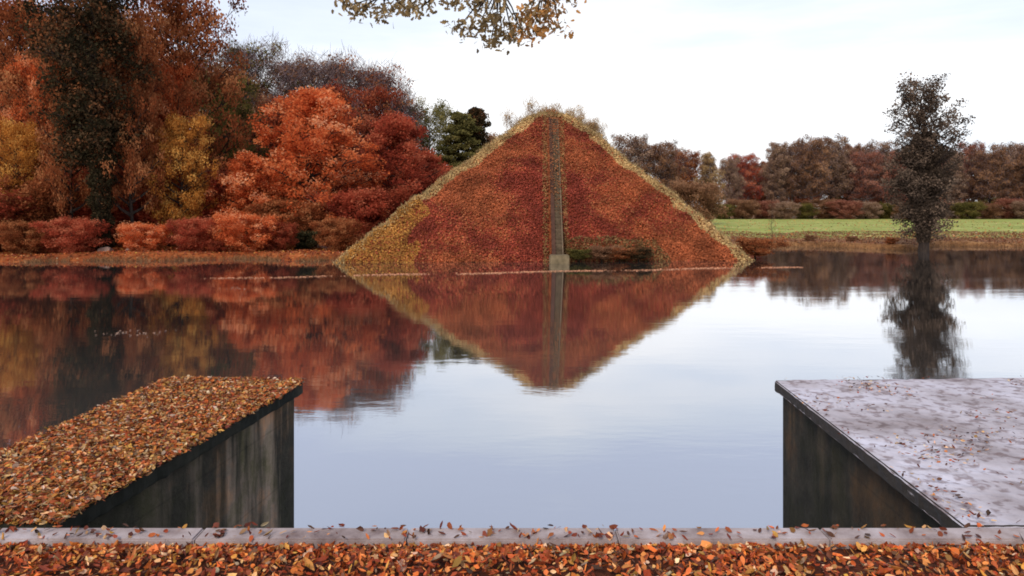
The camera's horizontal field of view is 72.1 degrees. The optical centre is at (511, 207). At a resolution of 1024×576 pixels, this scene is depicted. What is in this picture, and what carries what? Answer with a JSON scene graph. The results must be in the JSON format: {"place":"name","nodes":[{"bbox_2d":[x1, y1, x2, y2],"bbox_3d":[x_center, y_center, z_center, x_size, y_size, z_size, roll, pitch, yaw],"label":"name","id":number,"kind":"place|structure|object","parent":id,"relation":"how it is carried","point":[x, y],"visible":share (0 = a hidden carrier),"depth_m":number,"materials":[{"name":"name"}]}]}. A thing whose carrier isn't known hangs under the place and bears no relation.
{"place":"outdoors","nodes":[
{"label":"outdoors","id":0,"kind":"place"},
{"bbox_2d":[0,381,302,529],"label":"stone pier","id":1,"kind":"structure","parent":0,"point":[239,472],"depth_m":5.16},
{"bbox_2d":[0,375,305,524],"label":"fallen leaves","id":2,"kind":"object","parent":1,"relation":"on","point":[115,414],"visible":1,"depth_m":4.75,"materials":[{"name":"brown plant"}]},
{"bbox_2d":[331,0,586,54],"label":"oak branch","id":3,"kind":"object","parent":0,"point":[496,17],"visible":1,"depth_m":8.89,"materials":[{"name":"brown plant"}]},
{"bbox_2d":[0,246,1023,530],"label":"water","id":4,"kind":"structure","parent":0,"point":[476,394],"depth_m":18.96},
{"bbox_2d":[153,266,800,279],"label":"floating leaves","id":5,"kind":"object","parent":4,"relation":"on","point":[500,272],"visible":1,"depth_m":43.37,"materials":[{"name":"orange plant"}]},
{"bbox_2d":[775,378,1023,529],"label":"stone pier","id":6,"kind":"structure","parent":4,"relation":"in","point":[843,479],"depth_m":5.14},
{"bbox_2d":[785,375,1023,525],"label":"fallen leaves","id":7,"kind":"object","parent":6,"relation":"on","point":[988,512],"visible":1,"depth_m":4.70,"materials":[{"name":"brown plant"}]},
{"bbox_2d":[0,549,1023,575],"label":"terrace","id":8,"kind":"structure","parent":0,"point":[603,571],"depth_m":3.16,"materials":[{"name":"grey stone"}]},
{"bbox_2d":[0,537,1023,575],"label":"fallen leaves","id":9,"kind":"object","parent":8,"relation":"on","point":[457,557],"depth_m":3.13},
{"bbox_2d":[0,528,1023,548],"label":"stone kerb","id":10,"kind":"structure","parent":8,"relation":"on","point":[847,536],"depth_m":3.34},
{"bbox_2d":[0,520,1023,541],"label":"fallen leaves","id":11,"kind":"object","parent":10,"relation":"on","point":[609,535],"visible":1,"depth_m":3.37,"materials":[{"name":"orange plant"}]},
{"bbox_2d":[0,209,1023,261],"bbox_3d":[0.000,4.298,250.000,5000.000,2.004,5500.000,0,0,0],"label":"ground","id":12,"kind":"structure","parent":0,"point":[781,227],"depth_m":103.65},
{"bbox_2d":[0,115,53,221],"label":"yellow tree","id":13,"kind":"object","parent":12,"relation":"on","point":[18,132],"visible":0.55,"depth_m":61.30,"materials":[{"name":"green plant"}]},
{"bbox_2d":[0,218,53,253],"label":"autumn bush","id":14,"kind":"object","parent":12,"relation":"on","point":[21,230],"visible":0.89,"depth_m":55.81,"materials":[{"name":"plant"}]},
{"bbox_2d":[0,187,56,249],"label":"autumn bush","id":15,"kind":"object","parent":12,"relation":"on","point":[5,206],"visible":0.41,"depth_m":58.51,"materials":[{"name":"red plant"}]},
{"bbox_2d":[0,46,69,180],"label":"red tree","id":16,"kind":"object","parent":12,"relation":"on","point":[30,77],"visible":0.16,"depth_m":64.56,"materials":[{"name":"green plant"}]},
{"bbox_2d":[0,0,82,216],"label":"oak tree","id":17,"kind":"object","parent":12,"relation":"on","point":[6,15],"visible":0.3,"depth_m":65.56,"materials":[{"name":"brown plant"}]},
{"bbox_2d":[0,171,91,248],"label":"autumn bush","id":18,"kind":"object","parent":12,"relation":"on","point":[34,189],"visible":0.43,"depth_m":59.84,"materials":[{"name":"red plant"}]},
{"bbox_2d":[0,0,124,162],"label":"oak tree","id":19,"kind":"object","parent":12,"relation":"on","point":[30,46],"visible":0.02,"depth_m":86.10,"materials":[{"name":"brown plant"}]},
{"bbox_2d":[26,17,105,237],"bbox_3d":[-37.781,-6.354,60.423,6.028,21.194,6.618,0,0,26],"label":"oak tree","id":20,"kind":"object","parent":12,"relation":"on","point":[57,191],"visible":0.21,"depth_m":59.04,"materials":[{"name":"brown plant"}]},
{"bbox_2d":[28,214,114,252],"bbox_3d":[-35.346,2.205,57.007,5.706,3.399,5.870,0,0,10],"label":"autumn bush","id":21,"kind":"object","parent":12,"relation":"on","point":[82,231],"visible":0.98,"depth_m":56.06,"materials":[{"name":"red plant"}]},
{"bbox_2d":[38,166,129,236],"bbox_3d":[-40.381,-0.298,66.164,9.325,8.731,9.065,0,0,-14],"label":"autumn bush","id":22,"kind":"object","parent":12,"relation":"on","point":[78,202],"visible":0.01,"depth_m":63.48,"materials":[{"name":"orange plant"}]},
{"bbox_2d":[8,0,161,250],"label":"ivy clad tree","id":23,"kind":"object","parent":12,"relation":"on","point":[89,14],"visible":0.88,"depth_m":56.89,"materials":[{"name":"green plant"}]},
{"bbox_2d":[79,0,173,241],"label":"oak tree","id":24,"kind":"object","parent":12,"relation":"on","point":[131,182],"visible":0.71,"depth_m":59.36,"materials":[{"name":"brown plant"}]},
{"bbox_2d":[60,161,192,245],"bbox_3d":[-35.877,-0.301,65.837,12.498,8.720,12.857,0,0,-36],"label":"autumn bush","id":25,"kind":"object","parent":12,"relation":"on","point":[141,216],"visible":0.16,"depth_m":63.47,"materials":[{"name":"brown plant"}]},
{"bbox_2d":[113,220,171,250],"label":"autumn bush","id":26,"kind":"object","parent":12,"relation":"on","point":[151,240],"visible":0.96,"depth_m":56.42,"materials":[{"name":"orange plant"}]},
{"bbox_2d":[88,7,199,168],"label":"oak tree","id":27,"kind":"object","parent":12,"relation":"on","point":[164,38],"visible":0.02,"depth_m":90.18,"materials":[{"name":"brown plant"}]},
{"bbox_2d":[77,0,254,244],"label":"oak tree","id":28,"kind":"object","parent":12,"relation":"on","point":[178,16],"visible":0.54,"depth_m":66.98,"materials":[{"name":"brown plant"}]},
{"bbox_2d":[132,52,207,246],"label":"red tree","id":29,"kind":"object","parent":12,"relation":"on","point":[179,72],"visible":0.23,"depth_m":65.14,"materials":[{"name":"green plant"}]},
{"bbox_2d":[162,215,219,250],"bbox_3d":[-26.280,2.167,58.024,4.522,3.234,4.651,0,0,-10],"label":"autumn bush","id":30,"kind":"object","parent":12,"relation":"on","point":[192,230],"visible":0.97,"depth_m":57.41,"materials":[{"name":"red plant"}]},
{"bbox_2d":[151,163,245,244],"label":"autumn bush","id":31,"kind":"object","parent":12,"relation":"on","point":[206,212],"visible":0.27,"depth_m":65.67,"materials":[{"name":"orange plant"}]},
{"bbox_2d":[207,240,228,251],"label":"shrub","id":32,"kind":"object","parent":12,"relation":"on","point":[215,246],"visible":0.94,"depth_m":56.69,"materials":[{"name":"brown plant"}]},
{"bbox_2d":[173,58,275,161],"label":"oak tree","id":33,"kind":"object","parent":12,"relation":"on","point":[251,78],"visible":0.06,"depth_m":87.47,"materials":[{"name":"brown plant"}]},
{"bbox_2d":[183,70,268,164],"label":"tree","id":34,"kind":"object","parent":12,"relation":"on","point":[241,110],"visible":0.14,"depth_m":79.85,"materials":[{"name":"brown plant"}]},
{"bbox_2d":[207,209,281,251],"bbox_3d":[-21.972,1.980,57.934,5.814,3.765,5.981,0,0,-30],"label":"autumn bush","id":35,"kind":"object","parent":12,"relation":"on","point":[237,221],"visible":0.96,"depth_m":57.15,"materials":[{"name":"red plant"}]},
{"bbox_2d":[200,151,301,245],"bbox_3d":[-24.258,-0.752,65.804,10.080,9.256,11.159,0,0,-37],"label":"maple tree","id":36,"kind":"object","parent":12,"relation":"on","point":[243,192],"visible":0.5,"depth_m":64.77,"materials":[{"name":"red plant"}]},
{"bbox_2d":[194,31,311,158],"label":"bare tree","id":37,"kind":"object","parent":12,"relation":"on","point":[252,61],"visible":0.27,"depth_m":93.43,"materials":[{"name":"brown plant"}]},
{"bbox_2d":[250,220,298,250],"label":"autumn bush","id":38,"kind":"object","parent":12,"relation":"on","point":[284,236],"visible":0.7,"depth_m":58.51,"materials":[{"name":"red plant"}]},
{"bbox_2d":[237,93,330,171],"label":"red tree","id":39,"kind":"object","parent":12,"relation":"on","point":[277,118],"visible":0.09,"depth_m":89.47,"materials":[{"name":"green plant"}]},
{"bbox_2d":[242,195,331,248],"bbox_3d":[-20.223,1.361,63.997,7.810,5.143,8.034,0,0,5],"label":"autumn bush","id":40,"kind":"object","parent":12,"relation":"on","point":[277,205],"visible":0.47,"depth_m":62.46,"materials":[{"name":"red plant"}]},
{"bbox_2d":[243,49,336,157],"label":"bare tree","id":41,"kind":"object","parent":12,"relation":"on","point":[295,72],"visible":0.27,"depth_m":94.04,"materials":[{"name":"brown plant"}]},
{"bbox_2d":[268,39,401,172],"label":"bare tree","id":42,"kind":"object","parent":12,"relation":"on","point":[329,65],"visible":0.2,"depth_m":96.08,"materials":[{"name":"brown plant"}]},
{"bbox_2d":[308,215,363,250],"bbox_3d":[-14.812,2.243,60.025,4.598,3.350,4.730,0,0,23],"label":"autumn bush","id":43,"kind":"object","parent":12,"relation":"on","point":[340,230],"visible":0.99,"depth_m":59.29,"materials":[{"name":"brown plant"}]},
{"bbox_2d":[307,185,394,245],"bbox_3d":[-15.181,0.895,66.096,7.919,6.091,8.146,0,0,-33],"label":"autumn bush","id":44,"kind":"object","parent":12,"relation":"on","point":[346,200],"visible":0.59,"depth_m":65.00,"materials":[{"name":"red plant"}]},
{"bbox_2d":[312,79,408,191],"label":"red tree","id":45,"kind":"object","parent":12,"relation":"on","point":[374,94],"visible":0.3,"depth_m":90.81,"materials":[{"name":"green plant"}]},
{"bbox_2d":[306,47,431,190],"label":"bare tree","id":46,"kind":"object","parent":12,"relation":"on","point":[376,78],"visible":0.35,"depth_m":94.43,"materials":[{"name":"brown plant"}]},
{"bbox_2d":[336,183,412,233],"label":"autumn bush","id":47,"kind":"object","parent":12,"relation":"on","point":[399,196],"visible":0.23,"depth_m":68.43,"materials":[{"name":"red plant"}]},
{"bbox_2d":[327,111,452,212],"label":"maple tree","id":48,"kind":"object","parent":12,"relation":"on","point":[398,153],"visible":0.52,"depth_m":76.17,"materials":[{"name":"red plant"}]},
{"bbox_2d":[386,88,436,152],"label":"green tree","id":49,"kind":"object","parent":12,"relation":"on","point":[409,110],"visible":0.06,"depth_m":103.53,"materials":[{"name":"green plant"}]},
{"bbox_2d":[396,151,450,193],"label":"maple tree","id":50,"kind":"object","parent":12,"relation":"on","point":[432,159],"visible":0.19,"depth_m":84.76,"materials":[{"name":"red plant"}]},
{"bbox_2d":[408,96,453,155],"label":"green tree","id":51,"kind":"object","parent":12,"relation":"on","point":[440,115],"visible":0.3,"depth_m":106.96,"materials":[{"name":"green plant"}]},
{"bbox_2d":[433,109,485,170],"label":"pine tree","id":52,"kind":"object","parent":12,"relation":"on","point":[458,131],"visible":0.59,"depth_m":98.11,"materials":[{"name":"green plant"}]},
{"bbox_2d":[460,107,491,161],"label":"pine tree","id":53,"kind":"object","parent":12,"relation":"on","point":[479,115],"visible":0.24,"depth_m":102.60,"materials":[{"name":"green plant"}]},
{"bbox_2d":[0,230,1023,260],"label":"leaf litter","id":54,"kind":"object","parent":12,"relation":"on","point":[834,234],"visible":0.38,"depth_m":76.88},
{"bbox_2d":[40,238,72,253],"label":"shrub","id":55,"kind":"object","parent":54,"relation":"on","point":[54,250],"visible":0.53,"depth_m":56.45,"materials":[{"name":"red plant"}]},
{"bbox_2d":[141,111,218,247],"bbox_3d":[-29.511,-2.393,62.844,7.009,12.761,6.532,0,0,15],"label":"yellow tree","id":56,"kind":"object","parent":54,"relation":"on","point":[181,129],"visible":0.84,"depth_m":62.45,"materials":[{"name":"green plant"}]},
{"bbox_2d":[221,85,389,239],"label":"maple tree","id":57,"kind":"object","parent":54,"relation":"on","point":[314,129],"visible":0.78,"depth_m":67.59,"materials":[{"name":"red plant"}]},
{"bbox_2d":[290,229,320,248],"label":"shrub","id":58,"kind":"object","parent":54,"relation":"on","point":[306,239],"visible":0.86,"depth_m":61.53,"materials":[{"name":"green plant"}]},
{"bbox_2d":[491,104,534,137],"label":"pale tree","id":59,"kind":"object","parent":12,"relation":"on","point":[509,120],"visible":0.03,"depth_m":90.08,"materials":[{"name":"beige plant"}]},
{"bbox_2d":[3,240,1023,262],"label":"bank grass","id":60,"kind":"structure","parent":12,"relation":"on","point":[106,258],"depth_m":54.38,"materials":[{"name":"brown plant"}]},
{"bbox_2d":[332,109,754,263],"bbox_3d":[2.951,-2.272,66.407,33.130,14.114,31.715,0,0,0],"label":"earth pyramid","id":61,"kind":"object","parent":12,"relation":"on","point":[550,186],"visible":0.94,"depth_m":55.76,"materials":[{"name":"plant"}]},
{"bbox_2d":[568,247,591,260],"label":"shrub","id":62,"kind":"object","parent":61,"relation":"on","point":[576,253],"visible":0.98,"depth_m":52.13,"materials":[{"name":"green plant"}]},
{"bbox_2d":[586,245,626,260],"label":"shrub","id":63,"kind":"object","parent":61,"relation":"on","point":[596,251],"visible":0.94,"depth_m":52.18,"materials":[{"name":"brown plant"}]},
{"bbox_2d":[607,247,638,260],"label":"shrub","id":64,"kind":"object","parent":61,"relation":"on","point":[619,255],"visible":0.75,"depth_m":52.28,"materials":[{"name":"brown plant"}]},
{"bbox_2d":[623,245,654,261],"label":"shrub","id":65,"kind":"object","parent":61,"relation":"on","point":[644,252],"visible":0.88,"depth_m":52.27,"materials":[{"name":"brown plant"}]},
{"bbox_2d":[522,96,574,116],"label":"pale tree","id":66,"kind":"object","parent":12,"relation":"on","point":[538,110],"visible":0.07,"depth_m":91.75,"materials":[{"name":"beige plant"}]},
{"bbox_2d":[565,101,596,130],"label":"pale tree","id":67,"kind":"object","parent":12,"relation":"on","point":[579,114],"visible":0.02,"depth_m":90.41,"materials":[{"name":"beige plant"}]},
{"bbox_2d":[576,109,609,139],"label":"pale tree","id":68,"kind":"object","parent":12,"relation":"on","point":[594,126],"visible":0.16,"depth_m":93.81,"materials":[{"name":"beige plant"}]},
{"bbox_2d":[610,129,657,173],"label":"tree","id":69,"kind":"object","parent":12,"relation":"on","point":[636,147],"visible":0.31,"depth_m":148.25,"materials":[{"name":"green plant"}]},
{"bbox_2d":[635,136,690,190],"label":"brown tree","id":70,"kind":"object","parent":12,"relation":"on","point":[664,168],"visible":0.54,"depth_m":148.15,"materials":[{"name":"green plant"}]},
{"bbox_2d":[655,145,689,180],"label":"brown tree","id":71,"kind":"object","parent":12,"relation":"on","point":[682,149],"visible":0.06,"depth_m":187.96,"materials":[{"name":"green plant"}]},
{"bbox_2d":[673,146,701,203],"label":"brown tree","id":72,"kind":"object","parent":12,"relation":"on","point":[691,160],"visible":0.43,"depth_m":153.60,"materials":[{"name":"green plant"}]},
{"bbox_2d":[668,178,728,222],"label":"brown tree","id":73,"kind":"object","parent":12,"relation":"on","point":[695,192],"visible":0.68,"depth_m":117.82,"materials":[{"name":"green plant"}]},
{"bbox_2d":[693,152,725,221],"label":"brown tree","id":74,"kind":"object","parent":12,"relation":"on","point":[708,165],"visible":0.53,"depth_m":148.94,"materials":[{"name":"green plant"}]},
{"bbox_2d":[715,203,737,218],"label":"hedge shrub","id":75,"kind":"object","parent":12,"relation":"on","point":[730,208],"visible":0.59,"depth_m":223.94,"materials":[{"name":"green plant"}]},
{"bbox_2d":[714,153,746,218],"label":"meadow edge tree","id":76,"kind":"object","parent":12,"relation":"on","point":[729,164],"visible":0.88,"depth_m":233.41,"materials":[{"name":"brown plant"}]},
{"bbox_2d":[716,152,764,207],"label":"meadow edge tree","id":77,"kind":"object","parent":12,"relation":"on","point":[744,171],"visible":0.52,"depth_m":239.14,"materials":[{"name":"brown plant"}]},
{"bbox_2d":[725,197,760,218],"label":"hedge shrub","id":78,"kind":"object","parent":12,"relation":"on","point":[744,212],"visible":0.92,"depth_m":227.24,"materials":[{"name":"brown plant"}]},
{"bbox_2d":[749,159,769,210],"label":"meadow edge tree","id":79,"kind":"object","parent":12,"relation":"on","point":[763,198],"visible":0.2,"depth_m":248.11,"materials":[{"name":"brown plant"}]},
{"bbox_2d":[732,236,790,257],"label":"shrub","id":80,"kind":"object","parent":12,"relation":"on","point":[749,245],"visible":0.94,"depth_m":55.31,"materials":[{"name":"brown plant"}]},
{"bbox_2d":[750,200,778,218],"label":"hedge shrub","id":81,"kind":"object","parent":12,"relation":"on","point":[764,206],"visible":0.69,"depth_m":230.05,"materials":[{"name":"brown plant"}]},
{"bbox_2d":[759,140,791,216],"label":"meadow edge tree","id":82,"kind":"object","parent":12,"relation":"on","point":[776,161],"visible":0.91,"depth_m":237.50,"materials":[{"name":"brown plant"}]},
{"bbox_2d":[767,201,801,218],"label":"hedge shrub","id":83,"kind":"object","parent":12,"relation":"on","point":[781,210],"visible":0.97,"depth_m":224.28,"materials":[{"name":"brown plant"}]},
{"bbox_2d":[765,138,812,217],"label":"meadow edge tree","id":84,"kind":"object","parent":12,"relation":"on","point":[789,150],"visible":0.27,"depth_m":242.57,"materials":[{"name":"brown plant"}]},
{"bbox_2d":[789,202,820,218],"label":"hedge shrub","id":85,"kind":"object","parent":12,"relation":"on","point":[804,209],"visible":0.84,"depth_m":227.33,"materials":[{"name":"green plant"}]},
{"bbox_2d":[784,134,837,218],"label":"meadow edge tree","id":86,"kind":"object","parent":12,"relation":"on","point":[818,165],"visible":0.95,"depth_m":233.63,"materials":[{"name":"brown plant"}]},
{"bbox_2d":[801,197,838,218],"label":"hedge shrub","id":87,"kind":"object","parent":12,"relation":"on","point":[823,214],"visible":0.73,"depth_m":230.66,"materials":[{"name":"brown plant"}]},
{"bbox_2d":[815,132,857,198],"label":"meadow edge tree","id":88,"kind":"object","parent":12,"relation":"on","point":[838,163],"visible":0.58,"depth_m":239.51,"materials":[{"name":"brown plant"}]},
{"bbox_2d":[825,198,864,218],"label":"hedge shrub","id":89,"kind":"object","parent":12,"relation":"on","point":[851,207],"visible":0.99,"depth_m":224.21,"materials":[{"name":"brown plant"}]},
{"bbox_2d":[836,143,864,210],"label":"meadow edge tree","id":90,"kind":"object","parent":12,"relation":"on","point":[856,148],"visible":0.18,"depth_m":248.43,"materials":[{"name":"brown plant"}]},
{"bbox_2d":[841,149,891,215],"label":"meadow edge tree","id":91,"kind":"object","parent":12,"relation":"on","point":[866,176],"visible":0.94,"depth_m":237.72,"materials":[{"name":"brown plant"}]},
{"bbox_2d":[710,219,1023,237],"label":"meadow leaves","id":92,"kind":"object","parent":12,"relation":"on","point":[867,228],"visible":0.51,"depth_m":121.10,"materials":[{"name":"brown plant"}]},
{"bbox_2d":[852,200,883,218],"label":"hedge shrub","id":93,"kind":"object","parent":12,"relation":"on","point":[868,208],"visible":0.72,"depth_m":227.03,"materials":[{"name":"brown plant"}]},
{"bbox_2d":[858,139,900,217],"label":"meadow edge tree","id":94,"kind":"object","parent":12,"relation":"on","point":[885,148],"visible":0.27,"depth_m":244.72,"materials":[{"name":"brown plant"}]},
{"bbox_2d":[875,201,897,218],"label":"hedge shrub","id":95,"kind":"object","parent":12,"relation":"on","point":[888,209],"visible":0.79,"depth_m":230.22,"materials":[{"name":"green plant"}]},
{"bbox_2d":[880,150,908,218],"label":"meadow edge tree","id":96,"kind":"object","parent":12,"relation":"on","point":[886,176],"visible":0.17,"depth_m":236.29,"materials":[{"name":"brown plant"}]},
{"bbox_2d":[877,71,975,251],"bbox_3d":[38.120,-4.302,64.867,7.526,16.840,8.464,0,0,0],"label":"lone tree","id":97,"kind":"object","parent":12,"relation":"on","point":[921,176],"visible":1,"depth_m":63.95,"materials":[{"name":"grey plant"}]},
{"bbox_2d":[936,146,971,215],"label":"meadow edge tree","id":98,"kind":"object","parent":12,"relation":"on","point":[959,192],"visible":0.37,"depth_m":239.09,"materials":[{"name":"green plant"}]},
{"bbox_2d":[950,200,987,218],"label":"hedge shrub","id":99,"kind":"object","parent":12,"relation":"on","point":[968,210],"visible":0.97,"depth_m":224.92,"materials":[{"name":"green plant"}]},
{"bbox_2d":[956,138,985,201],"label":"meadow edge tree","id":100,"kind":"object","parent":12,"relation":"on","point":[969,152],"visible":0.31,"depth_m":246.30,"materials":[{"name":"brown plant"}]},
{"bbox_2d":[962,146,1017,203],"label":"meadow edge tree","id":101,"kind":"object","parent":12,"relation":"on","point":[987,170],"visible":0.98,"depth_m":235.88,"materials":[{"name":"brown plant"}]},
{"bbox_2d":[977,202,1004,218],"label":"hedge shrub","id":102,"kind":"object","parent":12,"relation":"on","point":[990,211],"visible":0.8,"depth_m":227.02,"materials":[{"name":"brown plant"}]},
{"bbox_2d":[988,140,1023,199],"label":"meadow edge tree","id":103,"kind":"object","parent":12,"relation":"on","point":[1012,152],"visible":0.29,"depth_m":242.87,"materials":[{"name":"brown plant"}]},
{"bbox_2d":[992,196,1023,218],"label":"hedge shrub","id":104,"kind":"object","parent":12,"relation":"on","point":[1004,203],"visible":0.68,"depth_m":229.95,"materials":[{"name":"brown plant"}]},
{"bbox_2d":[1004,145,1023,200],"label":"meadow edge tree","id":105,"kind":"object","parent":12,"relation":"on","point":[1019,175],"visible":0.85,"depth_m":235.88,"materials":[{"name":"brown plant"}]},
{"bbox_2d":[1007,200,1023,218],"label":"hedge shrub","id":106,"kind":"object","parent":12,"relation":"on","point":[1017,205],"visible":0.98,"depth_m":225.79,"materials":[{"name":"brown plant"}]},
{"bbox_2d":[0,0,1023,207],"label":"sky","id":107,"kind":"structure","parent":0,"point":[721,77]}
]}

